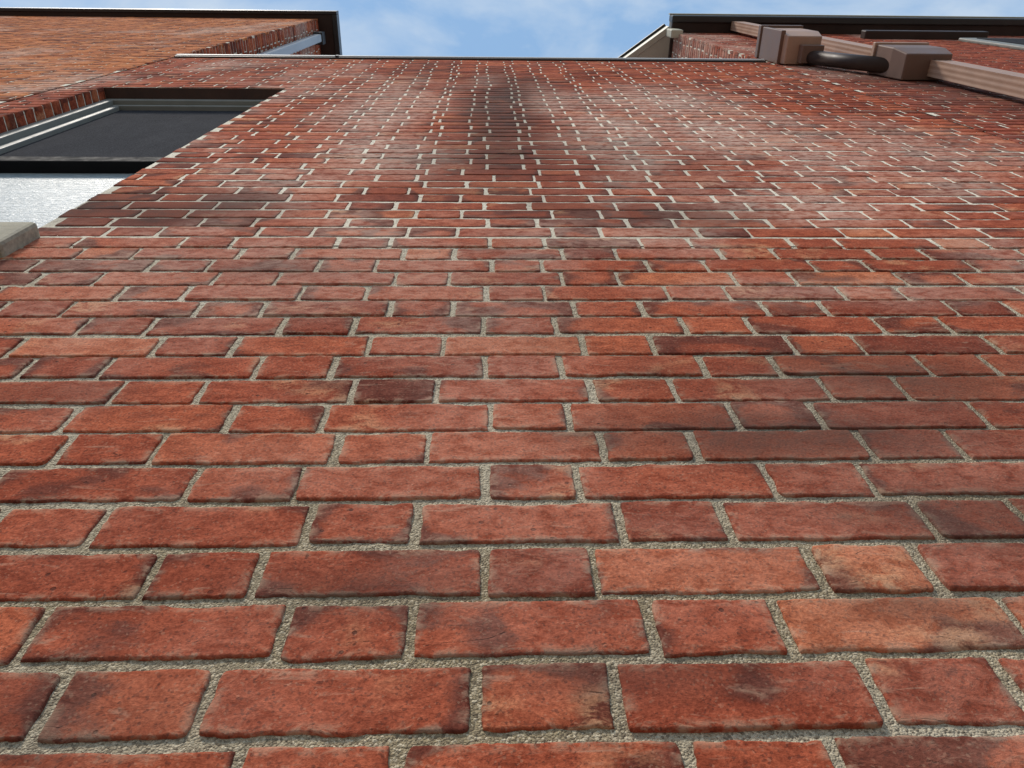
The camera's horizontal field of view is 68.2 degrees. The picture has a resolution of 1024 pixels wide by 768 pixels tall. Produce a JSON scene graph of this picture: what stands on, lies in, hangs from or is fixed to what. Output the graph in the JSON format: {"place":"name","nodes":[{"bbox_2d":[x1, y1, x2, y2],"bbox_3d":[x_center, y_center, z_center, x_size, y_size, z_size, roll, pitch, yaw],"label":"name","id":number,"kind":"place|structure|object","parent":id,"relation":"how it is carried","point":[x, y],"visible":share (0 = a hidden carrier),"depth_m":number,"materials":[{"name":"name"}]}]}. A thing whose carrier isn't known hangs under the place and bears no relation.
{"place":"outdoors","nodes":[
{"label":"outdoors","id":0,"kind":"place"},
{"bbox_2d":[0,87,105,132],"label":"window left reveal bricks","id":1,"kind":"object","parent":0,"point":[30,118],"depth_m":3.04,"materials":[{"name":"red brick"}]},
{"bbox_2d":[3,92,105,130],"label":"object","id":2,"kind":"object","parent":1,"relation":"attached to","point":[52,110],"depth_m":3.04,"materials":[{"name":"red brick"}]},
{"bbox_2d":[0,106,118,154],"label":"window left jamb","id":3,"kind":"object","parent":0,"point":[24,141],"depth_m":2.93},
{"bbox_2d":[0,173,133,227],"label":"window lower glass","id":4,"kind":"object","parent":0,"point":[40,199],"visible":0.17,"depth_m":2.27,"materials":[{"name":"white glass"}]},
{"bbox_2d":[0,156,163,173],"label":"window meeting rail","id":5,"kind":"object","parent":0,"point":[84,165],"depth_m":2.48,"materials":[{"name":"black metal"}]},
{"bbox_2d":[0,110,244,156],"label":"window upper screen","id":6,"kind":"object","parent":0,"point":[134,133],"depth_m":2.92,"materials":[{"name":"black fabric"}]},
{"bbox_2d":[0,11,334,54],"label":"eave soffit","id":7,"kind":"structure","parent":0,"point":[325,24],"depth_m":8.52,"materials":[{"name":"brown metal"}]},
{"bbox_2d":[0,7,338,14],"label":"eave gutter","id":8,"kind":"object","parent":7,"relation":"attached to","point":[129,10],"visible":1,"depth_m":8.48,"materials":[{"name":"black metal"}]},
{"bbox_2d":[332,14,341,54],"bbox_3d":[-2.029,-2.422,9.562,0.055,0.150,4.050,0,-62,-2],"label":"side gutter","id":9,"kind":"object","parent":7,"relation":"attached to","point":[337,34],"visible":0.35,"depth_m":8.64,"materials":[{"name":"black metal"}]},
{"bbox_2d":[112,105,253,110],"bbox_3d":[-1.453,-1.234,3.467,0.725,0.029,0.080,0,-62,-2],"label":"window head","id":10,"kind":"object","parent":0,"point":[187,107],"depth_m":3.44},
{"bbox_2d":[104,99,264,105],"bbox_3d":[-1.454,-1.260,3.495,0.825,0.043,0.100,0,-62,-2],"label":"window head","id":11,"kind":"object","parent":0,"point":[235,102],"depth_m":3.46},
{"bbox_2d":[104,88,283,99],"bbox_3d":[-1.454,-1.333,3.489,0.825,0.013,0.054,0,-62,-2],"label":"window lintel","id":12,"kind":"structure","parent":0,"point":[180,93],"depth_m":3.48,"materials":[{"name":"black metal"}]},
{"bbox_2d":[314,31,325,44],"bbox_3d":[-2.135,-3.847,8.411,0.092,0.150,0.130,0,-62,-2],"label":"side pipe head","id":13,"kind":"object","parent":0,"point":[322,33],"visible":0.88,"depth_m":8.38},
{"bbox_2d":[0,0,1023,57],"label":"sky","id":14,"kind":"structure","parent":0,"point":[478,28],"materials":[{"name":"blue"}]},
{"bbox_2d":[671,34,779,65],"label":"wing side bricks","id":15,"kind":"object","parent":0,"point":[693,52],"visible":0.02,"depth_m":6.33,"materials":[{"name":"red brick"}]},
{"bbox_2d":[672,37,772,64],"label":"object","id":16,"kind":"object","parent":15,"relation":"attached to","point":[703,51],"visible":0.01,"depth_m":6.27,"materials":[{"name":"grey concrete"}]},
{"label":"ground","id":17,"kind":"structure","parent":0,"visible":0},
{"bbox_2d":[0,16,317,103],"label":"wing bricks","id":18,"kind":"object","parent":17,"relation":"on","point":[42,40],"visible":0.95,"depth_m":5.52,"materials":[{"name":"red brick"}]},
{"bbox_2d":[0,18,279,102],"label":"wing mortar","id":19,"kind":"object","parent":18,"relation":"attached to","point":[102,61],"visible":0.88,"depth_m":4.25,"materials":[{"name":"grey concrete"}]},
{"bbox_2d":[145,19,320,64],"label":"wing side bricks","id":20,"kind":"object","parent":19,"relation":"attached to","point":[308,27],"visible":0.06,"depth_m":6.71,"materials":[{"name":"red brick"}]},
{"bbox_2d":[188,19,319,54],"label":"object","id":21,"kind":"object","parent":20,"relation":"attached to","point":[271,44],"visible":0.05,"depth_m":6.68,"materials":[{"name":"red brick"}]},
{"bbox_2d":[256,34,321,54],"bbox_3d":[-2.087,-2.870,6.599,0.077,4.068,0.080,0,-62,-2],"label":"side pipe","id":22,"kind":"object","parent":20,"relation":"attached to","point":[297,45],"visible":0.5,"depth_m":7.22,"materials":[{"name":"grey metal"}]},
{"bbox_2d":[0,58,1023,237],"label":"front wall bricks","id":23,"kind":"object","parent":17,"relation":"on","point":[707,214],"visible":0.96,"depth_m":2.23,"materials":[{"name":"red brick"}]},
{"bbox_2d":[0,222,39,257],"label":"window sill","id":24,"kind":"structure","parent":23,"relation":"attached to","point":[14,236],"depth_m":1.46,"materials":[{"name":"beige concrete"}]},
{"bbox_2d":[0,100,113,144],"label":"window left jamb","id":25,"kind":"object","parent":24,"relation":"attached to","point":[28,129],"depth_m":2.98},
{"bbox_2d":[0,237,1023,767],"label":"brick wall","id":26,"kind":"structure","parent":23,"relation":"attached to","point":[324,703],"depth_m":0.79,"materials":[{"name":"red brick"}]},
{"bbox_2d":[0,246,1023,767],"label":"mortar joints","id":27,"kind":"object","parent":26,"relation":"attached to","point":[194,742],"visible":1,"depth_m":0.70,"materials":[{"name":"grey concrete"}]},
{"bbox_2d":[0,58,1023,245],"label":"front wall mortar","id":28,"kind":"object","parent":23,"relation":"attached to","point":[53,223],"visible":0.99,"depth_m":1.92,"materials":[{"name":"grey concrete"}]},
{"bbox_2d":[679,33,1023,144],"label":"wing bricks","id":29,"kind":"object","parent":17,"relation":"on","point":[921,91],"visible":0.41,"depth_m":3.78,"materials":[{"name":"red brick"}]},
{"bbox_2d":[666,28,682,37],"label":"corner block","id":30,"kind":"structure","parent":29,"relation":"attached to","point":[673,32],"depth_m":6.94,"materials":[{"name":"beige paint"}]},
{"bbox_2d":[635,35,669,57],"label":"rake soffit","id":31,"kind":"structure","parent":30,"relation":"on","point":[659,48],"depth_m":7.30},
{"bbox_2d":[622,26,669,57],"bbox_3d":[1.216,-3.262,7.426,0.688,0.537,0.050,-37,-67,17],"label":"rake board","id":32,"kind":"object","parent":31,"relation":"attached to","point":[648,43],"visible":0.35,"depth_m":7.28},
{"bbox_2d":[618,24,665,57],"bbox_3d":[1.191,-3.313,7.472,0.688,0.407,0.030,-37,-67,17],"label":"rake gutter","id":33,"kind":"object","parent":32,"relation":"attached to","point":[643,40],"visible":0.56,"depth_m":7.38,"materials":[{"name":"grey metal"}]},
{"bbox_2d":[685,33,1023,143],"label":"wing mortar","id":34,"kind":"object","parent":29,"relation":"attached to","point":[910,98],"visible":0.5,"depth_m":3.51,"materials":[{"name":"grey concrete"}]},
{"bbox_2d":[730,21,1023,98],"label":"downspout","id":35,"kind":"object","parent":29,"relation":"attached to","point":[787,44],"visible":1,"depth_m":4.13,"materials":[{"name":"beige metal"}]},
{"bbox_2d":[860,30,988,39],"bbox_3d":[3.646,-3.086,6.690,1.100,0.100,0.070,0,-62,-2],"label":"window hood","id":36,"kind":"object","parent":29,"relation":"attached to","point":[912,34],"depth_m":6.65,"materials":[{"name":"brown metal"}]},
{"bbox_2d":[958,38,1023,49],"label":"window frame","id":37,"kind":"object","parent":29,"relation":"attached to","point":[996,43],"visible":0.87,"depth_m":6.09,"materials":[{"name":"grey paint"}]},
{"bbox_2d":[977,38,1023,44],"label":"window pane","id":38,"kind":"object","parent":37,"relation":"attached to","point":[1015,40],"visible":1,"depth_m":6.24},
{"bbox_3d":[4.461,1.562,4.563,5.630,9.267,5.940,0,-62,-2],"label":"right body","id":39,"kind":"object","parent":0,"visible":0},
{"bbox_2d":[668,22,1023,57],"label":"eave soffit","id":40,"kind":"structure","parent":39,"relation":"on","point":[830,29],"depth_m":7.15,"materials":[{"name":"brown metal"}]},
{"bbox_2d":[669,15,1023,25],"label":"eave gutter","id":41,"kind":"object","parent":40,"relation":"attached to","point":[848,20],"visible":1,"depth_m":7.09,"materials":[{"name":"black metal"}]},
{"bbox_2d":[669,13,1023,17],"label":"drip edge","id":42,"kind":"object","parent":41,"relation":"attached to","point":[843,15],"visible":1,"depth_m":7.18,"materials":[{"name":"beige paint"}]},
{"bbox_3d":[-0.180,2.273,3.258,3.630,6.569,5.840,0,-62,-2],"label":"centre body","id":43,"kind":"object","parent":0,"visible":0},
{"bbox_3d":[-0.238,-1.903,4.683,3.666,0.119,0.142,0,-62,-2],"label":"wall head course","id":44,"kind":"object","parent":43,"relation":"attached to","visible":0},
{"bbox_2d":[174,56,765,62],"bbox_3d":[-0.240,-1.931,4.749,3.666,0.022,0.210,0,-62,-2],"label":"coping drip","id":45,"kind":"object","parent":44,"relation":"on","point":[492,59],"visible":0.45,"depth_m":4.69,"materials":[{"name":"black metal"}]},
{"bbox_2d":[176,54,764,60],"bbox_3d":[-0.242,-1.837,4.829,3.666,0.028,0.467,0,-62,-2],"label":"coping flashing","id":46,"kind":"object","parent":45,"relation":"on","point":[463,57],"visible":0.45,"depth_m":4.71,"materials":[{"name":"grey metal"}]}
]}

